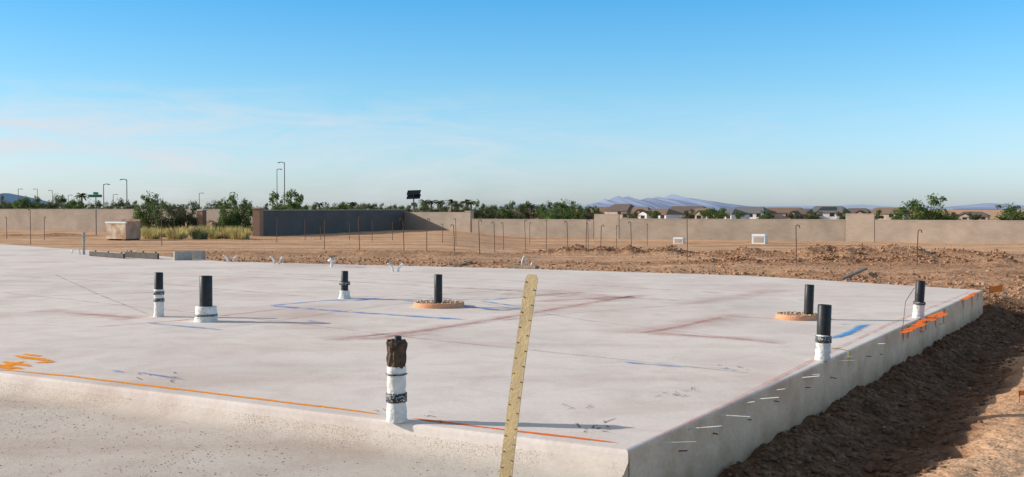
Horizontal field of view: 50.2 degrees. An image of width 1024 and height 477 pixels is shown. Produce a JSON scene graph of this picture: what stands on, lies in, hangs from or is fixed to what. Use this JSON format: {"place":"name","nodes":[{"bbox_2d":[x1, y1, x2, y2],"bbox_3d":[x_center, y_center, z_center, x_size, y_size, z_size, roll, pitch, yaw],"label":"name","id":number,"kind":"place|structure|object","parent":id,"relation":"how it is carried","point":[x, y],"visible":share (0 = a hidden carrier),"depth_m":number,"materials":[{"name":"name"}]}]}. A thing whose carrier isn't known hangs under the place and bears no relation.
{"place":"outdoors","nodes":[
{"label":"outdoors","id":0,"kind":"place"},
{"bbox_2d":[0,193,96,208],"bbox_3d":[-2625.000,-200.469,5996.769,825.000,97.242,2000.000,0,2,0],"label":"mountain range","id":1,"kind":"structure","parent":0,"point":[10,197],"depth_m":5981.41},
{"bbox_2d":[0,209,1023,476],"bbox_3d":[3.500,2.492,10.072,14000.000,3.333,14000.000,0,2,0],"label":"ground","id":2,"kind":"structure","parent":0,"point":[1000,411],"depth_m":26.71,"materials":[{"name":"soil"}]},
{"bbox_2d":[0,195,13,208],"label":"desert tree","id":3,"kind":"object","parent":2,"relation":"on","point":[8,205],"visible":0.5,"depth_m":129.97,"materials":[{"name":"green plant"}]},
{"bbox_2d":[12,196,45,208],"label":"desert tree","id":4,"kind":"object","parent":2,"relation":"on","point":[25,204],"visible":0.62,"depth_m":125.43,"materials":[{"name":"green plant"}]},
{"bbox_2d":[43,193,66,208],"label":"desert tree","id":5,"kind":"object","parent":2,"relation":"on","point":[55,205],"visible":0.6,"depth_m":127.63,"materials":[{"name":"green plant"}]},
{"bbox_2d":[64,197,82,208],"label":"desert tree","id":6,"kind":"object","parent":2,"relation":"on","point":[71,204],"visible":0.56,"depth_m":125.71,"materials":[{"name":"green plant"}]},
{"bbox_2d":[75,193,90,201],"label":"palm tree","id":7,"kind":"object","parent":2,"relation":"on","point":[81,196],"visible":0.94,"depth_m":231.63,"materials":[{"name":"green plant"}]},
{"bbox_2d":[88,192,101,234],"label":"street name sign","id":8,"kind":"object","parent":2,"relation":"on","point":[97,195],"visible":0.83,"depth_m":88.82,"materials":[{"name":"metal"}]},
{"bbox_2d":[86,200,111,208],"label":"desert tree","id":9,"kind":"object","parent":2,"relation":"on","point":[97,204],"visible":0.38,"depth_m":218.97,"materials":[{"name":"green plant"}]},
{"bbox_2d":[109,198,132,208],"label":"desert tree","id":10,"kind":"object","parent":2,"relation":"on","point":[120,202],"visible":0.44,"depth_m":115.27,"materials":[{"name":"green plant"}]},
{"bbox_2d":[105,219,140,240],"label":"washout bin","id":11,"kind":"object","parent":2,"relation":"on","point":[125,229],"visible":0.88,"depth_m":72.15,"materials":[{"name":"white plastic"}]},
{"bbox_2d":[0,209,252,232],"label":"block wall","id":12,"kind":"structure","parent":2,"relation":"on","point":[68,219],"depth_m":108.75,"materials":[{"name":"concrete"}]},
{"bbox_2d":[131,191,161,228],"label":"desert tree","id":13,"kind":"object","parent":2,"relation":"on","point":[149,207],"visible":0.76,"depth_m":96.54,"materials":[{"name":"green plant"}]},
{"bbox_2d":[144,231,158,238],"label":"desert grass clump","id":14,"kind":"object","parent":2,"relation":"on","point":[151,235],"visible":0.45,"depth_m":75.45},
{"bbox_2d":[141,226,164,238],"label":"desert grass clump","id":15,"kind":"object","parent":2,"relation":"on","point":[152,230],"visible":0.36,"depth_m":76.23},
{"bbox_2d":[150,201,184,229],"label":"desert tree","id":16,"kind":"object","parent":2,"relation":"on","point":[168,222],"visible":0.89,"depth_m":94.52,"materials":[{"name":"green plant"}]},
{"bbox_2d":[165,227,187,239],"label":"desert grass clump","id":17,"kind":"object","parent":2,"relation":"on","point":[173,235],"visible":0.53,"depth_m":74.60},
{"bbox_2d":[168,200,199,228],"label":"desert tree","id":18,"kind":"object","parent":2,"relation":"on","point":[190,219],"visible":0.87,"depth_m":95.56,"materials":[{"name":"green plant"}]},
{"bbox_2d":[187,226,210,238],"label":"desert grass clump","id":19,"kind":"object","parent":2,"relation":"on","point":[198,233],"visible":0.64,"depth_m":75.57,"materials":[{"name":"green plant"}]},
{"bbox_2d":[197,209,206,227],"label":"stone pier","id":20,"kind":"structure","parent":2,"relation":"on","point":[201,216],"depth_m":94.69,"materials":[{"name":"concrete"}]},
{"bbox_2d":[206,220,216,226],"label":"boulder","id":21,"kind":"object","parent":2,"relation":"on","point":[209,223],"visible":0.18,"depth_m":99.57,"materials":[{"name":"stone"}]},
{"bbox_2d":[204,199,222,208],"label":"desert tree","id":22,"kind":"object","parent":2,"relation":"on","point":[216,204],"visible":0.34,"depth_m":200.84,"materials":[{"name":"green plant"}]},
{"bbox_2d":[207,230,221,238],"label":"desert grass clump","id":23,"kind":"object","parent":2,"relation":"on","point":[215,235],"visible":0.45,"depth_m":76.74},
{"bbox_2d":[211,225,233,238],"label":"desert grass clump","id":24,"kind":"object","parent":2,"relation":"on","point":[223,233],"visible":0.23,"depth_m":78.36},
{"bbox_2d":[213,203,236,230],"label":"desert tree","id":25,"kind":"object","parent":2,"relation":"on","point":[224,219],"visible":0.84,"depth_m":93.64,"materials":[{"name":"green plant"}]},
{"bbox_2d":[221,225,245,238],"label":"desert grass clump","id":26,"kind":"object","parent":2,"relation":"on","point":[227,234],"visible":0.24,"depth_m":76.61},
{"bbox_2d":[225,192,252,230],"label":"desert tree","id":27,"kind":"object","parent":2,"relation":"on","point":[242,218],"visible":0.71,"depth_m":94.60,"materials":[{"name":"green plant"}]},
{"bbox_2d":[228,225,253,239],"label":"desert grass clump","id":28,"kind":"object","parent":2,"relation":"on","point":[240,234],"visible":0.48,"depth_m":75.24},
{"bbox_2d":[269,189,303,209],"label":"desert tree","id":29,"kind":"object","parent":2,"relation":"on","point":[294,205],"visible":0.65,"depth_m":119.43,"materials":[{"name":"green plant"}]},
{"bbox_2d":[252,207,404,235],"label":"block wall","id":30,"kind":"structure","parent":2,"relation":"on","point":[282,223],"depth_m":96.47,"materials":[{"name":"concrete"}]},
{"bbox_2d":[336,203,356,209],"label":"desert tree","id":31,"kind":"object","parent":2,"relation":"on","point":[339,206],"visible":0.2,"depth_m":225.41,"materials":[{"name":"green plant"}]},
{"bbox_2d":[349,202,372,209],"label":"desert tree","id":32,"kind":"object","parent":2,"relation":"on","point":[364,206],"visible":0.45,"depth_m":193.40,"materials":[{"name":"green plant"}]},
{"bbox_2d":[406,190,420,211],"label":"solar panel pole","id":33,"kind":"object","parent":2,"relation":"on","point":[413,194],"visible":0.87,"depth_m":134.77,"materials":[{"name":"grey paint"}]},
{"bbox_2d":[415,205,436,211],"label":"desert tree","id":34,"kind":"object","parent":2,"relation":"on","point":[425,209],"visible":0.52,"depth_m":198.76,"materials":[{"name":"green plant"}]},
{"bbox_2d":[404,211,474,231],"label":"block wall","id":35,"kind":"structure","parent":2,"relation":"on","point":[417,220],"depth_m":113.06,"materials":[{"name":"concrete"}]},
{"bbox_2d":[439,200,463,211],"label":"desert tree","id":36,"kind":"object","parent":2,"relation":"on","point":[455,203],"visible":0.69,"depth_m":199.93,"materials":[{"name":"green plant"}]},
{"bbox_2d":[462,205,483,218],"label":"desert tree","id":37,"kind":"object","parent":2,"relation":"on","point":[478,214],"visible":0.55,"depth_m":179.30,"materials":[{"name":"green plant"}]},
{"bbox_2d":[474,199,490,218],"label":"desert tree","id":38,"kind":"object","parent":2,"relation":"on","point":[477,203],"visible":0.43,"depth_m":182.25,"materials":[{"name":"green plant"}]},
{"bbox_2d":[484,205,496,218],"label":"desert tree","id":39,"kind":"object","parent":2,"relation":"on","point":[492,216],"visible":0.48,"depth_m":213.24,"materials":[{"name":"green plant"}]},
{"bbox_2d":[0,244,982,476],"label":"foundation slab","id":40,"kind":"structure","parent":2,"relation":"on","point":[636,374],"depth_m":8.53,"materials":[{"name":"concrete"}]},
{"bbox_2d":[82,232,84,254],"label":"grey riser pipe","id":41,"kind":"object","parent":40,"relation":"on","point":[83,234],"visible":1,"depth_m":28.63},
{"bbox_2d":[89,250,124,258],"bbox_3d":[-10.035,0.389,27.082,0.080,0.149,2.079,-1,2,-43],"label":"form board","id":42,"kind":"object","parent":40,"relation":"on","point":[108,254],"visible":1,"depth_m":27.02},
{"bbox_2d":[125,250,158,258],"bbox_3d":[-8.976,0.392,26.512,1.602,0.174,0.080,1,2,43],"label":"form board","id":43,"kind":"object","parent":40,"relation":"on","point":[142,254],"visible":0.96,"depth_m":26.46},
{"bbox_2d":[153,272,164,316],"bbox_3d":[-3.928,0.624,12.149,0.121,0.493,0.123,0,2,0],"label":"plumbing stub pipe","id":44,"kind":"object","parent":40,"relation":"on","point":[158,294],"visible":1,"depth_m":12.11,"materials":[{"name":"white plastic"}]},
{"bbox_2d":[174,251,191,259],"bbox_3d":[-7.708,0.404,25.585,0.400,0.200,0.200,-1,2,-23],"label":"cinder block","id":45,"kind":"object","parent":40,"relation":"on","point":[182,255],"depth_m":25.50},
{"bbox_2d":[192,251,205,259],"bbox_3d":[-7.505,0.394,25.931,0.400,0.200,0.200,0,2,11],"label":"cinder block","id":46,"kind":"object","parent":40,"relation":"on","point":[198,255],"depth_m":25.83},
{"bbox_2d":[194,276,217,322],"bbox_3d":[-3.260,0.641,11.635,0.250,0.486,0.261,0,2,0],"label":"plumbing stub pipe","id":47,"kind":"object","parent":40,"relation":"on","point":[205,310],"visible":1,"depth_m":11.57,"materials":[{"name":"black plastic"}]},
{"bbox_2d":[0,400,517,476],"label":"concrete crumbs","id":48,"kind":"object","parent":40,"relation":"on","point":[156,445],"visible":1,"depth_m":6.10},
{"bbox_2d":[326,255,336,266],"bbox_3d":[-3.728,0.466,22.593,0.220,0.240,0.220,0,2,0],"label":"capped conduit","id":49,"kind":"object","parent":40,"relation":"on","point":[331,260],"visible":1,"depth_m":22.55,"materials":[{"name":"white plastic"}]},
{"bbox_2d":[338,271,350,298],"bbox_3d":[-2.228,0.619,14.544,0.180,0.372,0.173,0,2,0],"label":"plumbing stub pipe","id":50,"kind":"object","parent":40,"relation":"on","point":[344,282],"visible":1,"depth_m":14.50,"materials":[{"name":"black plastic"}]},
{"bbox_2d":[386,336,407,422],"bbox_3d":[-0.651,0.791,6.168,0.124,0.484,0.131,0,2,0],"label":"plumbing stub pipe","id":51,"kind":"object","parent":40,"relation":"on","point":[396,394],"visible":1,"depth_m":6.12,"materials":[{"name":"white plastic"}]},
{"bbox_2d":[414,299,463,308],"bbox_3d":[-0.897,0.798,13.430,0.623,0.072,0.630,0,2,0],"label":"form ring","id":52,"kind":"object","parent":40,"relation":"on","point":[444,304],"visible":0.88,"depth_m":13.22,"materials":[{"name":"wood"}]},
{"bbox_2d":[434,274,441,303],"bbox_3d":[-0.900,0.638,13.333,0.100,0.398,0.100,0,2,0],"label":"plumbing stub pipe","id":53,"kind":"object","parent":52,"relation":"on","point":[437,288],"visible":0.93,"depth_m":13.29,"materials":[{"name":"black plastic"}]},
{"bbox_2d":[499,274,537,476],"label":"hold down strap","id":54,"kind":"object","parent":40,"relation":"on","point":[522,340],"visible":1,"depth_m":5.35,"materials":[{"name":"metal"}]},
{"bbox_2d":[507,264,538,268],"bbox_3d":[0.227,0.562,22.090,0.767,0.074,0.150,1,2,41],"label":"form board","id":55,"kind":"object","parent":40,"relation":"on","point":[523,266],"visible":1,"depth_m":21.99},
{"bbox_2d":[776,311,816,320],"bbox_3d":[3.116,0.840,11.930,0.464,0.071,0.469,0,2,0],"label":"form ring","id":56,"kind":"object","parent":40,"relation":"on","point":[795,316],"visible":0.91,"depth_m":11.75,"materials":[{"name":"wood"}]},
{"bbox_2d":[804,284,813,314],"bbox_3d":[3.222,0.689,11.851,0.100,0.376,0.100,2,2,0],"label":"plumbing stub pipe","id":57,"kind":"object","parent":56,"relation":"on","point":[809,299],"visible":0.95,"depth_m":11.81,"materials":[{"name":"black plastic"}]},
{"bbox_2d":[814,304,831,360],"bbox_3d":[2.467,0.745,8.645,0.129,0.442,0.131,2,2,0],"label":"plumbing stub pipe","id":58,"kind":"object","parent":40,"relation":"on","point":[823,338],"visible":1,"depth_m":8.60,"materials":[{"name":"black plastic"}]},
{"bbox_2d":[912,280,925,318],"bbox_3d":[4.473,0.669,11.993,0.136,0.412,0.134,3,3,0],"label":"plumbing stub pipe","id":59,"kind":"object","parent":40,"relation":"on","point":[919,303],"visible":1,"depth_m":11.95,"materials":[{"name":"black plastic"}]},
{"bbox_2d":[492,206,503,218],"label":"desert tree","id":60,"kind":"object","parent":2,"relation":"on","point":[498,215],"visible":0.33,"depth_m":225.49,"materials":[{"name":"green plant"}]},
{"bbox_2d":[499,200,518,218],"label":"desert tree","id":61,"kind":"object","parent":2,"relation":"on","point":[507,213],"visible":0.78,"depth_m":215.68,"materials":[{"name":"green plant"}]},
{"bbox_2d":[507,202,520,215],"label":"desert tree","id":62,"kind":"object","parent":2,"relation":"on","point":[516,213],"visible":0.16,"depth_m":239.03,"materials":[{"name":"green plant"}]},
{"bbox_2d":[516,200,531,218],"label":"desert tree","id":63,"kind":"object","parent":2,"relation":"on","point":[524,214],"visible":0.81,"depth_m":219.60,"materials":[{"name":"green plant"}]},
{"bbox_2d":[519,203,539,218],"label":"desert tree","id":64,"kind":"object","parent":2,"relation":"on","point":[534,216],"visible":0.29,"depth_m":231.68,"materials":[{"name":"green plant"}]},
{"bbox_2d":[522,204,536,218],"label":"palm tree","id":65,"kind":"object","parent":2,"relation":"on","point":[531,207],"visible":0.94,"depth_m":218.55,"materials":[{"name":"green plant"}]},
{"bbox_2d":[472,219,593,237],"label":"block wall","id":66,"kind":"structure","parent":2,"relation":"on","point":[556,228],"depth_m":106.87,"materials":[{"name":"concrete"}]},
{"bbox_2d":[534,200,551,218],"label":"desert tree","id":67,"kind":"object","parent":2,"relation":"on","point":[540,215],"visible":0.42,"depth_m":211.41,"materials":[{"name":"green plant"}]},
{"bbox_2d":[543,198,576,218],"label":"desert tree","id":68,"kind":"object","parent":2,"relation":"on","point":[564,211],"visible":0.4,"depth_m":123.57,"materials":[{"name":"green plant"}]},
{"bbox_2d":[570,205,582,218],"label":"desert tree","id":69,"kind":"object","parent":2,"relation":"on","point":[579,214],"visible":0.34,"depth_m":194.80,"materials":[{"name":"green plant"}]},
{"bbox_2d":[581,205,597,218],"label":"desert tree","id":70,"kind":"object","parent":2,"relation":"on","point":[587,210],"visible":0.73,"depth_m":219.18,"materials":[{"name":"green plant"}]},
{"bbox_2d":[166,249,1023,306],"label":"graded dirt clods","id":71,"kind":"object","parent":2,"relation":"on","point":[863,278],"visible":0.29,"depth_m":25.31,"materials":[{"name":"soil"}]},
{"bbox_2d":[594,214,619,238],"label":"block wall","id":72,"kind":"structure","parent":2,"relation":"on","point":[609,222],"depth_m":103.10,"materials":[{"name":"concrete"}]},
{"bbox_2d":[603,204,634,217],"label":"house","id":73,"kind":"structure","parent":2,"relation":"on","point":[616,208],"depth_m":421.54,"materials":[{"name":"paint"}]},
{"bbox_2d":[626,211,639,217],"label":"desert tree","id":74,"kind":"object","parent":2,"relation":"on","point":[635,214],"visible":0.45,"depth_m":300.34,"materials":[{"name":"green plant"}]},
{"bbox_2d":[620,207,650,217],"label":"house","id":75,"kind":"structure","parent":2,"relation":"on","point":[633,210],"depth_m":417.07,"materials":[{"name":"brown paint"}]},
{"bbox_2d":[647,210,660,218],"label":"desert tree","id":76,"kind":"object","parent":2,"relation":"on","point":[654,214],"visible":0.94,"depth_m":319.23,"materials":[{"name":"green plant"}]},
{"bbox_2d":[638,209,683,218],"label":"house","id":77,"kind":"structure","parent":2,"relation":"on","point":[669,214],"depth_m":375.72,"materials":[{"name":"paint"}]},
{"bbox_2d":[673,237,685,243],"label":"utility box","id":78,"kind":"object","parent":2,"relation":"on","point":[678,240],"visible":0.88,"depth_m":86.49,"materials":[{"name":"white plastic"}]},
{"bbox_2d":[668,206,705,216],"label":"house","id":79,"kind":"structure","parent":2,"relation":"on","point":[681,209],"depth_m":408.15,"materials":[{"name":"brown paint"}]},
{"bbox_2d":[678,208,695,218],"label":"desert tree","id":80,"kind":"object","parent":2,"relation":"on","point":[687,214],"visible":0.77,"depth_m":336.98,"materials":[{"name":"green plant"}]},
{"bbox_2d":[688,208,709,218],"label":"house","id":81,"kind":"structure","parent":2,"relation":"on","point":[698,211],"depth_m":385.60,"materials":[{"name":"paint"}]},
{"bbox_2d":[698,207,729,218],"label":"desert tree","id":82,"kind":"object","parent":2,"relation":"on","point":[713,212],"visible":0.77,"depth_m":149.43,"materials":[{"name":"green plant"}]},
{"bbox_2d":[706,209,749,218],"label":"house","id":83,"kind":"structure","parent":2,"relation":"on","point":[732,214],"depth_m":376.53,"materials":[{"name":"paint"}]},
{"bbox_2d":[619,218,844,240],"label":"block wall","id":84,"kind":"structure","parent":2,"relation":"on","point":[774,229],"depth_m":97.34,"materials":[{"name":"concrete"}]},
{"bbox_2d":[735,211,744,218],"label":"desert tree","id":85,"kind":"object","parent":2,"relation":"on","point":[739,214],"visible":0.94,"depth_m":324.50,"materials":[{"name":"green plant"}]},
{"bbox_2d":[733,207,769,218],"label":"house","id":86,"kind":"structure","parent":2,"relation":"on","point":[754,212],"depth_m":395.33,"materials":[{"name":"paint"}]},
{"bbox_2d":[480,243,1023,264],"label":"mound dirt clods","id":87,"kind":"object","parent":2,"relation":"on","point":[892,256],"visible":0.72,"depth_m":34.92,"materials":[{"name":"soil"}]},
{"bbox_2d":[751,234,767,243],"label":"utility box","id":88,"kind":"object","parent":2,"relation":"on","point":[759,238],"visible":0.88,"depth_m":84.95,"materials":[{"name":"white plastic"}]},
{"bbox_2d":[754,237,762,242],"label":"box door","id":89,"kind":"structure","parent":88,"relation":"in","point":[756,239],"depth_m":84.91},
{"bbox_2d":[756,209,774,218],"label":"desert tree","id":90,"kind":"object","parent":2,"relation":"on","point":[765,215],"visible":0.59,"depth_m":310.75,"materials":[{"name":"green plant"}]},
{"bbox_2d":[767,207,802,218],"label":"house","id":91,"kind":"structure","parent":2,"relation":"on","point":[780,212],"depth_m":396.22,"materials":[{"name":"paint"}]},
{"bbox_2d":[787,211,800,218],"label":"desert tree","id":92,"kind":"object","parent":2,"relation":"on","point":[791,217],"visible":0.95,"depth_m":304.26,"materials":[{"name":"green plant"}]},
{"bbox_2d":[788,209,812,218],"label":"house","id":93,"kind":"structure","parent":2,"relation":"on","point":[800,211],"depth_m":385.99,"materials":[{"name":"brown paint"}]},
{"bbox_2d":[802,211,822,218],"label":"desert tree","id":94,"kind":"object","parent":2,"relation":"on","point":[810,216],"visible":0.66,"depth_m":159.60,"materials":[{"name":"green plant"}]},
{"bbox_2d":[811,206,850,218],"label":"house","id":95,"kind":"structure","parent":2,"relation":"on","point":[827,212],"depth_m":385.51,"materials":[{"name":"paint"}]},
{"bbox_2d":[834,207,851,218],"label":"desert tree","id":96,"kind":"object","parent":2,"relation":"on","point":[843,214],"visible":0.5,"depth_m":305.21,"materials":[{"name":"green plant"}]},
{"bbox_2d":[839,267,867,279],"bbox_3d":[7.147,0.724,22.853,0.120,0.062,4.080,1,2,24],"label":"form board","id":97,"kind":"object","parent":2,"relation":"on","point":[851,274],"visible":1,"depth_m":22.41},
{"bbox_2d":[848,208,869,213],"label":"house","id":98,"kind":"structure","parent":2,"relation":"on","point":[859,210],"depth_m":426.80,"materials":[{"name":"brown paint"}]},
{"bbox_2d":[845,214,874,241],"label":"block wall","id":99,"kind":"structure","parent":2,"relation":"on","point":[859,227],"depth_m":92.11,"materials":[{"name":"concrete"}]},
{"bbox_2d":[724,298,1023,476],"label":"trench dirt clods","id":100,"kind":"object","parent":2,"relation":"on","point":[799,451],"visible":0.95,"depth_m":8.81,"materials":[{"name":"soil"}]},
{"bbox_2d":[866,210,883,219],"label":"desert tree","id":101,"kind":"object","parent":2,"relation":"on","point":[878,215],"visible":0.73,"depth_m":320.95,"materials":[{"name":"green plant"}]},
{"bbox_2d":[871,207,909,219],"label":"house","id":102,"kind":"structure","parent":2,"relation":"on","point":[886,214],"depth_m":416.46,"materials":[{"name":"paint"}]},
{"bbox_2d":[890,193,961,219],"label":"desert tree","id":103,"kind":"object","parent":2,"relation":"on","point":[919,209],"visible":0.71,"depth_m":127.16,"materials":[{"name":"green plant"}]},
{"bbox_2d":[875,220,1023,242],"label":"block wall","id":104,"kind":"structure","parent":2,"relation":"on","point":[972,231],"depth_m":88.01,"materials":[{"name":"concrete"}]},
{"bbox_2d":[959,212,989,219],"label":"house","id":105,"kind":"structure","parent":2,"relation":"on","point":[965,216],"depth_m":445.05,"materials":[{"name":"paint"}]},
{"bbox_2d":[968,211,982,219],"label":"desert tree","id":106,"kind":"object","parent":2,"relation":"on","point":[975,217],"visible":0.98,"depth_m":317.54,"materials":[{"name":"green plant"}]},
{"bbox_2d":[989,285,1002,295],"bbox_3d":[7.073,0.849,15.980,0.213,0.355,0.028,0,2,-4],"label":"marking flag","id":107,"kind":"object","parent":2,"relation":"on","point":[994,289],"visible":1,"depth_m":15.98,"materials":[{"name":"orange plastic"}]},
{"bbox_2d":[993,203,1023,219],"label":"desert tree","id":108,"kind":"object","parent":2,"relation":"on","point":[1011,212],"visible":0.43,"depth_m":127.16,"materials":[{"name":"green plant"}]},
{"bbox_2d":[0,0,1023,208],"label":"sky","id":109,"kind":"structure","parent":0,"point":[890,103],"materials":[{"name":"blue"}]},
{"bbox_2d":[582,195,871,209],"bbox_3d":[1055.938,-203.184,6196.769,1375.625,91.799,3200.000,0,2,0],"label":"mountain range","id":110,"kind":"structure","parent":0,"point":[669,201],"depth_m":5404.97,"materials":[{"name":"stone"}]},
{"bbox_2d":[477,204,1019,209],"bbox_3d":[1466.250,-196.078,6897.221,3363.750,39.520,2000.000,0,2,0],"label":"mountain range","id":111,"kind":"structure","parent":0,"point":[861,206],"depth_m":6446.29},
{"bbox_2d":[943,203,1023,209],"bbox_3d":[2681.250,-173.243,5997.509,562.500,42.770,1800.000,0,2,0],"label":"mountain range","id":112,"kind":"structure","parent":0,"point":[984,206],"depth_m":5917.42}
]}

